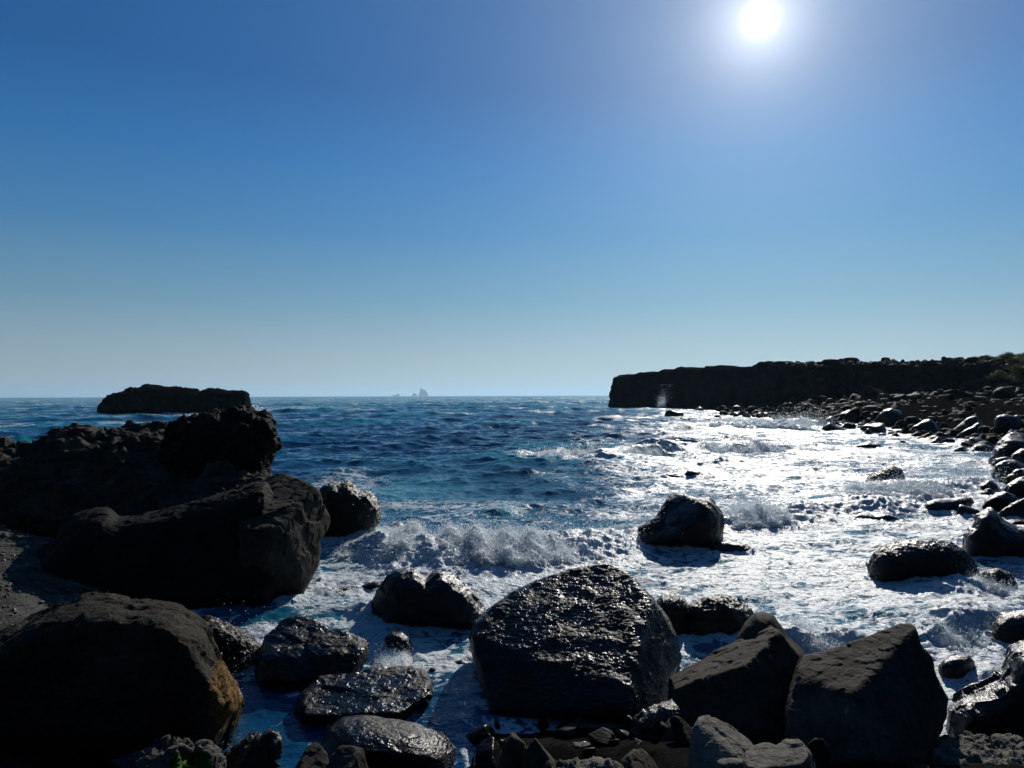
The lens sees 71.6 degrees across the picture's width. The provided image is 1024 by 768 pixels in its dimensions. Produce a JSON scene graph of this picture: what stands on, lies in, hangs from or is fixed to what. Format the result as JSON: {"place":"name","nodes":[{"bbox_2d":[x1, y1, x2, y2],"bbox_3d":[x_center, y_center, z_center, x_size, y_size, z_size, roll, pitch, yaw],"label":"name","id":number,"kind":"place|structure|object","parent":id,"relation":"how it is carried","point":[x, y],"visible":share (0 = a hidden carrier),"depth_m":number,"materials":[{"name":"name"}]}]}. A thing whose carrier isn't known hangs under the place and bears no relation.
{"place":"outdoors","nodes":[
{"label":"outdoors","id":0,"kind":"place"},
{"bbox_2d":[0,395,1023,767],"bbox_3d":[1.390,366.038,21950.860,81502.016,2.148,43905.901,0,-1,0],"label":"sea water","id":1,"kind":"structure","parent":0,"point":[430,461],"depth_m":19.33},
{"bbox_2d":[97,384,254,413],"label":"rock islet","id":2,"kind":"object","parent":1,"relation":"in","point":[150,399],"visible":0.79,"depth_m":132.66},
{"bbox_2d":[193,739,226,767],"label":"boulder","id":3,"kind":"object","parent":1,"relation":"on","point":[207,753],"visible":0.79,"depth_m":5.09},
{"bbox_2d":[295,742,328,767],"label":"boulder","id":4,"kind":"object","parent":1,"relation":"on","point":[314,755],"visible":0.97,"depth_m":5.04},
{"bbox_2d":[320,535,356,561],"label":"breaking foam","id":5,"kind":"object","parent":1,"relation":"on","point":[346,555],"visible":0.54,"depth_m":14.12,"materials":[{"name":"white"}]},
{"bbox_2d":[319,480,380,536],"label":"boulder","id":6,"kind":"object","parent":1,"relation":"in","point":[346,515],"visible":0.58,"depth_m":15.52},
{"bbox_2d":[361,582,380,589],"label":"boulder","id":7,"kind":"object","parent":1,"relation":"in","point":[370,585],"visible":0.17,"depth_m":11.51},
{"bbox_2d":[370,642,413,668],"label":"breaking foam","id":8,"kind":"object","parent":1,"relation":"on","point":[388,657],"visible":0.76,"depth_m":8.48,"materials":[{"name":"white"}]},
{"bbox_2d":[384,632,413,651],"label":"boulder","id":9,"kind":"object","parent":1,"relation":"in","point":[392,639],"visible":0.38,"depth_m":8.77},
{"bbox_2d":[371,567,485,629],"bbox_3d":[-1.223,3.204,10.365,1.807,1.167,1.557,0,-1,0],"label":"boulder","id":10,"kind":"object","parent":1,"relation":"in","point":[409,596],"visible":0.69,"depth_m":9.69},
{"bbox_2d":[359,510,580,568],"bbox_3d":[-0.827,3.106,14.300,4.523,1.167,3.055,0,-1,0],"label":"breaking foam","id":11,"kind":"object","parent":1,"relation":"on","point":[502,550],"visible":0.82,"depth_m":13.71,"materials":[{"name":"white"}]},
{"bbox_2d":[353,494,682,566],"bbox_3d":[0.224,2.950,14.797,7.071,1.056,3.897,0,-1,0],"label":"sea spray","id":12,"kind":"object","parent":1,"relation":"on","point":[581,543],"visible":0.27,"depth_m":14.70,"materials":[{"name":"white"}]},
{"bbox_2d":[535,441,664,455],"bbox_3d":[4.805,3.437,36.123,7.727,1.150,4.222,0,-1,-17],"label":"breaking foam","id":13,"kind":"object","parent":1,"relation":"on","point":[646,451],"visible":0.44,"depth_m":35.99,"materials":[{"name":"white"}]},
{"bbox_2d":[629,699,689,738],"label":"boulder","id":14,"kind":"object","parent":1,"relation":"in","point":[642,721],"visible":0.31,"depth_m":6.03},
{"bbox_2d":[645,721,667,740],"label":"broken stone","id":15,"kind":"object","parent":14,"relation":"on","point":[657,730],"visible":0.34,"depth_m":5.82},
{"bbox_2d":[654,707,662,722],"bbox_3d":[1.212,2.740,5.886,0.077,0.129,0.044,0,-1,0],"label":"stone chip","id":16,"kind":"object","parent":15,"relation":"on","point":[657,717],"visible":1,"depth_m":5.87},
{"bbox_2d":[659,718,675,740],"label":"broken stone","id":17,"kind":"object","parent":14,"relation":"on","point":[668,735],"visible":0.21,"depth_m":5.73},
{"bbox_2d":[656,592,688,634],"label":"boulder","id":18,"kind":"object","parent":1,"relation":"in","point":[674,606],"visible":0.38,"depth_m":9.43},
{"bbox_2d":[506,436,843,455],"bbox_3d":[9.351,3.360,38.050,19.549,1.003,3.812,0,-1,-13],"label":"sea spray","id":19,"kind":"object","parent":1,"relation":"on","point":[677,446],"visible":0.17,"depth_m":37.58,"materials":[{"name":"white"}]},
{"bbox_2d":[637,494,724,547],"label":"boulder","id":20,"kind":"object","parent":1,"relation":"in","point":[698,522],"visible":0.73,"depth_m":15.01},
{"bbox_2d":[623,474,738,524],"bbox_3d":[4.007,2.893,17.413,3.556,1.223,3.315,0,-1,-24],"label":"sea spray","id":21,"kind":"object","parent":1,"relation":"on","point":[645,516],"visible":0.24,"depth_m":17.39,"materials":[{"name":"white"}]},
{"bbox_2d":[665,470,702,476],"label":"boulder","id":22,"kind":"object","parent":1,"relation":"in","point":[691,472],"visible":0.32,"depth_m":27.13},
{"bbox_2d":[710,541,749,551],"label":"boulder","id":23,"kind":"object","parent":1,"relation":"in","point":[726,546],"visible":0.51,"depth_m":14.76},
{"bbox_2d":[691,434,788,453],"bbox_3d":[12.195,3.373,39.254,6.884,1.388,4.674,0,-1,-12],"label":"breaking foam","id":24,"kind":"object","parent":1,"relation":"on","point":[712,447],"visible":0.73,"depth_m":38.50,"materials":[{"name":"white"}]},
{"bbox_2d":[687,414,821,430],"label":"breaking foam","id":25,"kind":"object","parent":1,"relation":"on","point":[780,423],"visible":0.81,"depth_m":67.46,"materials":[{"name":"white"}]},
{"bbox_2d":[721,498,799,529],"bbox_3d":[6.199,3.228,18.097,2.120,0.918,2.546,0,-1,0],"label":"breaking foam","id":26,"kind":"object","parent":1,"relation":"on","point":[769,520],"visible":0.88,"depth_m":17.53,"materials":[{"name":"white"}]},
{"bbox_2d":[704,483,816,527],"bbox_3d":[6.043,3.059,18.131,3.322,0.909,2.324,0,-1,-27],"label":"sea spray","id":27,"kind":"object","parent":1,"relation":"on","point":[735,512],"visible":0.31,"depth_m":18.17,"materials":[{"name":"white"}]},
{"bbox_2d":[759,406,841,425],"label":"sea spray","id":28,"kind":"object","parent":1,"relation":"on","point":[797,420],"visible":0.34,"depth_m":70.95,"materials":[{"name":"white"}]},
{"bbox_2d":[781,614,841,653],"bbox_3d":[3.828,3.124,8.920,0.931,0.620,1.437,0,-1,0],"label":"breaking foam","id":29,"kind":"object","parent":1,"relation":"on","point":[815,645],"visible":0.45,"depth_m":8.64,"materials":[{"name":"white"}]},
{"bbox_2d":[822,422,845,429],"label":"boulder","id":30,"kind":"object","parent":1,"relation":"in","point":[829,426],"visible":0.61,"depth_m":64.28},
{"bbox_2d":[855,442,881,447],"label":"boulder","id":31,"kind":"object","parent":1,"relation":"in","point":[869,445],"visible":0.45,"depth_m":41.40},
{"bbox_2d":[853,513,896,520],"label":"boulder","id":32,"kind":"object","parent":1,"relation":"in","point":[885,516],"visible":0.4,"depth_m":18.35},
{"bbox_2d":[865,465,904,481],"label":"boulder","id":33,"kind":"object","parent":1,"relation":"in","point":[886,469],"visible":0.48,"depth_m":25.86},
{"bbox_2d":[833,475,957,498],"bbox_3d":[12.118,3.338,22.386,3.956,1.092,3.152,0,-1,0],"label":"breaking foam","id":34,"kind":"object","parent":1,"relation":"on","point":[904,486],"visible":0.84,"depth_m":22.10,"materials":[{"name":"white"}]},
{"bbox_2d":[857,437,1016,495],"bbox_3d":[15.304,2.776,24.827,8.262,1.632,4.418,1,-1,-42],"label":"sea spray","id":35,"kind":"object","parent":1,"relation":"on","point":[963,474],"visible":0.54,"depth_m":25.00,"materials":[{"name":"white"}]},
{"bbox_2d":[925,497,974,510],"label":"boulder","id":36,"kind":"object","parent":1,"relation":"in","point":[949,504],"visible":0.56,"depth_m":19.38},
{"bbox_2d":[901,598,1001,650],"bbox_3d":[6.114,3.199,9.665,2.258,0.480,1.250,0,-1,-29],"label":"breaking foam","id":37,"kind":"object","parent":1,"relation":"on","point":[954,638],"visible":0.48,"depth_m":9.13,"materials":[{"name":"white"}]},
{"bbox_2d":[963,572,1019,596],"bbox_3d":[7.684,3.227,11.530,0.740,0.474,1.496,0,-1,0],"label":"breaking foam","id":38,"kind":"object","parent":1,"relation":"on","point":[1001,591],"visible":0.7,"depth_m":11.31,"materials":[{"name":"white"}]},
{"bbox_2d":[961,564,1023,596],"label":"sea spray","id":39,"kind":"object","parent":1,"relation":"on","point":[1001,581],"visible":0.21,"depth_m":11.30,"materials":[{"name":"white"}]},
{"bbox_2d":[0,396,1023,767],"bbox_3d":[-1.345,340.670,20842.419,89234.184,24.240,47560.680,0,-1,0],"label":"shore ground","id":40,"kind":"structure","parent":0,"point":[668,754],"depth_m":9.22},
{"bbox_2d":[0,532,28,542],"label":"boulder","id":41,"kind":"object","parent":40,"relation":"on","point":[8,535],"visible":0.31,"depth_m":12.37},
{"bbox_2d":[0,524,108,626],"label":"beach pebbles","id":42,"kind":"object","parent":40,"relation":"on","point":[41,545],"visible":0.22,"depth_m":10.44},
{"bbox_2d":[0,418,167,530],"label":"lava outcrop","id":43,"kind":"object","parent":40,"relation":"on","point":[63,474],"visible":0.41,"depth_m":15.83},
{"bbox_2d":[0,592,244,755],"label":"boulder","id":44,"kind":"object","parent":40,"relation":"on","point":[104,674],"visible":0.86,"depth_m":5.58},
{"bbox_2d":[37,481,277,608],"bbox_3d":[-6.053,2.711,11.680,4.996,2.185,2.725,0,-1,0],"label":"lava outcrop","id":45,"kind":"object","parent":40,"relation":"on","point":[185,555],"visible":0.54,"depth_m":10.56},
{"bbox_2d":[124,735,196,767],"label":"boulder","id":46,"kind":"object","parent":40,"relation":"on","point":[166,751],"visible":0.98,"depth_m":5.01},
{"bbox_2d":[101,458,271,515],"bbox_3d":[-6.381,2.699,13.947,4.148,2.468,3.405,0,-1,0],"label":"rock ledge","id":47,"kind":"object","parent":40,"relation":"on","point":[142,486],"visible":0.27,"depth_m":13.66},
{"bbox_2d":[157,405,281,478],"bbox_3d":[-6.525,2.253,15.590,3.245,3.584,3.166,0,-1,0],"label":"lava outcrop","id":48,"kind":"object","parent":40,"relation":"on","point":[241,437],"visible":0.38,"depth_m":14.56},
{"bbox_2d":[202,615,260,672],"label":"boulder","id":49,"kind":"object","parent":40,"relation":"on","point":[234,647],"visible":0.41,"depth_m":8.28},
{"bbox_2d":[223,728,283,767],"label":"boulder","id":50,"kind":"object","parent":40,"relation":"on","point":[255,749],"visible":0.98,"depth_m":5.37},
{"bbox_2d":[237,473,329,598],"bbox_3d":[-3.763,2.581,11.717,1.516,2.124,2.570,0,-1,-20],"label":"lava outcrop","id":51,"kind":"object","parent":40,"relation":"on","point":[280,537],"visible":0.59,"depth_m":10.88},
{"bbox_2d":[254,616,369,685],"bbox_3d":[-2.409,3.262,8.201,1.532,0.940,1.266,0,-1,0],"label":"boulder","id":52,"kind":"object","parent":40,"relation":"on","point":[297,650],"visible":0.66,"depth_m":7.84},
{"bbox_2d":[328,745,367,767],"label":"boulder","id":53,"kind":"object","parent":40,"relation":"on","point":[346,756],"visible":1,"depth_m":4.91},
{"bbox_2d":[293,666,432,723],"bbox_3d":[-1.599,3.375,7.290,1.588,0.698,1.294,0,-1,0],"label":"boulder","id":54,"kind":"object","parent":40,"relation":"on","point":[401,693],"visible":0.68,"depth_m":7.06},
{"bbox_2d":[322,715,456,767],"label":"boulder","id":55,"kind":"object","parent":40,"relation":"on","point":[388,743],"visible":0.8,"depth_m":5.93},
{"bbox_2d":[466,724,494,744],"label":"broken stone","id":56,"kind":"object","parent":40,"relation":"on","point":[472,737],"visible":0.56,"depth_m":6.43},
{"bbox_2d":[473,737,501,767],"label":"boulder","id":57,"kind":"object","parent":40,"relation":"on","point":[488,751],"visible":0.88,"depth_m":5.87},
{"bbox_2d":[498,732,525,767],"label":"boulder","id":58,"kind":"object","parent":40,"relation":"on","point":[513,750],"visible":0.91,"depth_m":5.03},
{"bbox_2d":[522,738,554,767],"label":"boulder","id":59,"kind":"object","parent":40,"relation":"on","point":[536,754],"visible":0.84,"depth_m":4.88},
{"bbox_2d":[537,717,548,731],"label":"broken stone","id":60,"kind":"object","parent":40,"relation":"on","point":[543,724],"visible":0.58,"depth_m":6.74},
{"bbox_2d":[554,719,581,739],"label":"broken stone","id":61,"kind":"object","parent":40,"relation":"on","point":[568,731],"visible":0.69,"depth_m":6.32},
{"bbox_2d":[469,564,681,723],"bbox_3d":[0.762,2.922,7.690,2.531,1.576,2.364,0,-1,0],"label":"boulder","id":62,"kind":"object","parent":40,"relation":"on","point":[598,643],"visible":0.8,"depth_m":7.29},
{"bbox_2d":[567,740,590,747],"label":"boulder","id":63,"kind":"object","parent":40,"relation":"on","point":[577,744],"visible":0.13,"depth_m":5.83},
{"bbox_2d":[588,727,616,746],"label":"broken stone","id":64,"kind":"object","parent":63,"relation":"on","point":[601,737],"visible":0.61,"depth_m":5.78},
{"bbox_2d":[544,756,623,767],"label":"boulder","id":65,"kind":"object","parent":40,"relation":"on","point":[594,762],"visible":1,"depth_m":4.72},
{"bbox_2d":[579,747,595,759],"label":"broken stone","id":66,"kind":"object","parent":40,"relation":"on","point":[587,753],"visible":0.62,"depth_m":5.56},
{"bbox_2d":[615,729,632,739],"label":"broken stone","id":67,"kind":"object","parent":40,"relation":"on","point":[622,734],"visible":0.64,"depth_m":6.07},
{"bbox_2d":[620,715,631,731],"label":"broken stone","id":68,"kind":"object","parent":40,"relation":"on","point":[626,724],"visible":0.28,"depth_m":6.28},
{"bbox_2d":[620,749,657,767],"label":"boulder","id":69,"kind":"object","parent":40,"relation":"on","point":[637,758],"visible":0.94,"depth_m":4.82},
{"bbox_2d":[664,410,682,416],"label":"boulder","id":70,"kind":"object","parent":40,"relation":"on","point":[670,413],"visible":0.94,"depth_m":115.11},
{"bbox_2d":[669,716,691,746],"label":"broken stone","id":71,"kind":"object","parent":40,"relation":"on","point":[681,728],"visible":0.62,"depth_m":5.57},
{"bbox_2d":[686,594,753,635],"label":"boulder","id":72,"kind":"object","parent":40,"relation":"on","point":[725,614],"visible":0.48,"depth_m":9.29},
{"bbox_2d":[688,715,753,767],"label":"boulder","id":73,"kind":"object","parent":40,"relation":"on","point":[714,740],"visible":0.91,"depth_m":4.74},
{"bbox_2d":[716,758,744,767],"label":"boulder","id":74,"kind":"object","parent":40,"relation":"on","point":[731,763],"visible":1,"depth_m":4.46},
{"bbox_2d":[668,625,801,744],"bbox_3d":[2.050,2.809,6.607,1.260,1.033,1.848,-1,-1,21],"label":"boulder","id":75,"kind":"object","parent":40,"relation":"on","point":[741,686],"visible":0.52,"depth_m":6.09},
{"bbox_2d":[736,612,805,653],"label":"boulder","id":76,"kind":"object","parent":40,"relation":"on","point":[755,624],"visible":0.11,"depth_m":7.02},
{"bbox_2d":[743,739,815,767],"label":"boulder","id":77,"kind":"object","parent":40,"relation":"on","point":[790,753],"visible":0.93,"depth_m":4.62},
{"bbox_2d":[778,402,794,413],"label":"boulder","id":78,"kind":"object","parent":40,"relation":"on","point":[786,405],"visible":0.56,"depth_m":119.88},
{"bbox_2d":[800,403,813,411],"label":"boulder","id":79,"kind":"object","parent":40,"relation":"on","point":[807,406],"visible":0.51,"depth_m":115.52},
{"bbox_2d":[807,738,829,767],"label":"broken stone","id":80,"kind":"object","parent":40,"relation":"on","point":[818,748],"visible":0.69,"depth_m":5.08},
{"bbox_2d":[846,409,862,420],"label":"boulder","id":81,"kind":"object","parent":40,"relation":"on","point":[854,413],"visible":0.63,"depth_m":80.69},
{"bbox_2d":[783,623,948,767],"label":"boulder","id":82,"kind":"object","parent":40,"relation":"on","point":[879,699],"visible":0.81,"depth_m":5.52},
{"bbox_2d":[860,423,885,431],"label":"boulder","id":83,"kind":"object","parent":40,"relation":"on","point":[876,427],"visible":0.66,"depth_m":60.79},
{"bbox_2d":[738,356,1023,524],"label":"shore rubble","id":84,"kind":"object","parent":40,"relation":"on","point":[874,409],"visible":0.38,"depth_m":116.42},
{"bbox_2d":[863,386,888,399],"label":"boulder","id":85,"kind":"object","parent":84,"relation":"on","point":[870,393],"visible":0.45,"depth_m":119.29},
{"bbox_2d":[874,408,902,426],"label":"boulder","id":86,"kind":"object","parent":40,"relation":"on","point":[889,417],"visible":0.66,"depth_m":70.84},
{"bbox_2d":[887,394,906,402],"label":"boulder","id":87,"kind":"object","parent":40,"relation":"on","point":[895,397],"visible":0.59,"depth_m":101.81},
{"bbox_2d":[894,420,909,428],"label":"boulder","id":88,"kind":"object","parent":40,"relation":"on","point":[901,424],"visible":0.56,"depth_m":66.41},
{"bbox_2d":[904,393,927,400],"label":"boulder","id":89,"kind":"object","parent":40,"relation":"on","point":[915,396],"visible":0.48,"depth_m":96.56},
{"bbox_2d":[867,538,980,581],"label":"boulder","id":90,"kind":"object","parent":40,"relation":"on","point":[904,560],"visible":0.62,"depth_m":11.93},
{"bbox_2d":[913,419,938,432],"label":"boulder","id":91,"kind":"object","parent":40,"relation":"on","point":[927,425],"visible":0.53,"depth_m":58.15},
{"bbox_2d":[936,394,956,400],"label":"boulder","id":92,"kind":"object","parent":40,"relation":"on","point":[948,397],"visible":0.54,"depth_m":90.42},
{"bbox_2d":[942,389,964,399],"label":"boulder","id":93,"kind":"object","parent":40,"relation":"on","point":[957,393],"visible":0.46,"depth_m":92.22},
{"bbox_2d":[938,655,974,678],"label":"boulder","id":94,"kind":"object","parent":40,"relation":"on","point":[956,667],"visible":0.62,"depth_m":8.22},
{"bbox_2d":[953,416,982,430],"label":"boulder","id":95,"kind":"object","parent":40,"relation":"on","point":[971,420],"visible":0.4,"depth_m":55.25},
{"bbox_2d":[956,504,979,514],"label":"boulder","id":96,"kind":"object","parent":40,"relation":"on","point":[961,509],"visible":0.41,"depth_m":18.78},
{"bbox_2d":[959,423,984,437],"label":"boulder","id":97,"kind":"object","parent":40,"relation":"on","point":[970,431],"visible":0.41,"depth_m":51.50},
{"bbox_2d":[928,730,1023,766],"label":"boulder","id":98,"kind":"object","parent":40,"relation":"on","point":[966,747],"visible":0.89,"depth_m":5.53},
{"bbox_2d":[970,444,993,451],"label":"boulder","id":99,"kind":"object","parent":40,"relation":"on","point":[983,447],"visible":0.48,"depth_m":39.44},
{"bbox_2d":[945,640,1023,738],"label":"boulder","id":100,"kind":"object","parent":40,"relation":"on","point":[993,703],"visible":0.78,"depth_m":6.49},
{"bbox_2d":[978,480,998,491],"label":"boulder","id":101,"kind":"object","parent":40,"relation":"on","point":[991,484],"visible":0.44,"depth_m":23.58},
{"bbox_2d":[984,435,999,444],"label":"boulder","id":102,"kind":"object","parent":40,"relation":"on","point":[994,439],"visible":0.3,"depth_m":42.76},
{"bbox_2d":[962,507,1023,557],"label":"boulder","id":103,"kind":"object","parent":40,"relation":"on","point":[990,532],"visible":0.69,"depth_m":13.89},
{"bbox_2d":[980,568,1016,586],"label":"boulder","id":104,"kind":"object","parent":40,"relation":"on","point":[1004,575],"visible":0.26,"depth_m":11.63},
{"bbox_2d":[981,491,1017,510],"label":"boulder","id":105,"kind":"object","parent":40,"relation":"on","point":[999,501],"visible":0.53,"depth_m":20.10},
{"bbox_2d":[991,387,1017,399],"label":"boulder","id":106,"kind":"object","parent":40,"relation":"on","point":[1001,393],"visible":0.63,"depth_m":85.55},
{"bbox_2d":[988,430,1023,463],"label":"boulder","id":107,"kind":"object","parent":40,"relation":"on","point":[1011,441],"visible":0.57,"depth_m":31.85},
{"bbox_2d":[991,610,1023,642],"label":"boulder","id":108,"kind":"object","parent":40,"relation":"on","point":[1008,627],"visible":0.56,"depth_m":9.14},
{"bbox_2d":[993,414,1021,434],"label":"boulder","id":109,"kind":"object","parent":40,"relation":"on","point":[1005,423],"visible":0.54,"depth_m":47.38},
{"bbox_2d":[991,460,1023,478],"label":"boulder","id":110,"kind":"object","parent":40,"relation":"on","point":[1011,465],"visible":0.48,"depth_m":26.59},
{"bbox_2d":[999,499,1023,518],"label":"boulder","id":111,"kind":"object","parent":40,"relation":"on","point":[1015,508],"visible":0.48,"depth_m":18.33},
{"bbox_2d":[1003,468,1023,483],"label":"boulder","id":112,"kind":"object","parent":40,"relation":"on","point":[1015,474],"visible":0.5,"depth_m":24.68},
{"bbox_2d":[1004,476,1023,497],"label":"boulder","id":113,"kind":"object","parent":40,"relation":"on","point":[1015,486],"visible":0.48,"depth_m":21.98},
{"bbox_2d":[1010,448,1023,462],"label":"boulder","id":114,"kind":"object","parent":40,"relation":"on","point":[1017,455],"visible":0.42,"depth_m":29.03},
{"bbox_2d":[0,0,1023,397],"label":"sky","id":115,"kind":"structure","parent":0,"point":[260,198],"materials":[{"name":"blue"}]},
{"bbox_2d":[608,356,1023,410],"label":"headland","id":116,"kind":"structure","parent":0,"point":[707,385],"depth_m":147.53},
{"bbox_2d":[1003,355,1023,364],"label":"shrub","id":117,"kind":"object","parent":116,"relation":"on","point":[1012,360],"visible":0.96,"depth_m":114.44,"materials":[{"name":"green plant"}]},
{"bbox_2d":[1004,363,1023,372],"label":"shrub","id":118,"kind":"object","parent":116,"relation":"on","point":[1017,368],"visible":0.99,"depth_m":109.09,"materials":[{"name":"green plant"}]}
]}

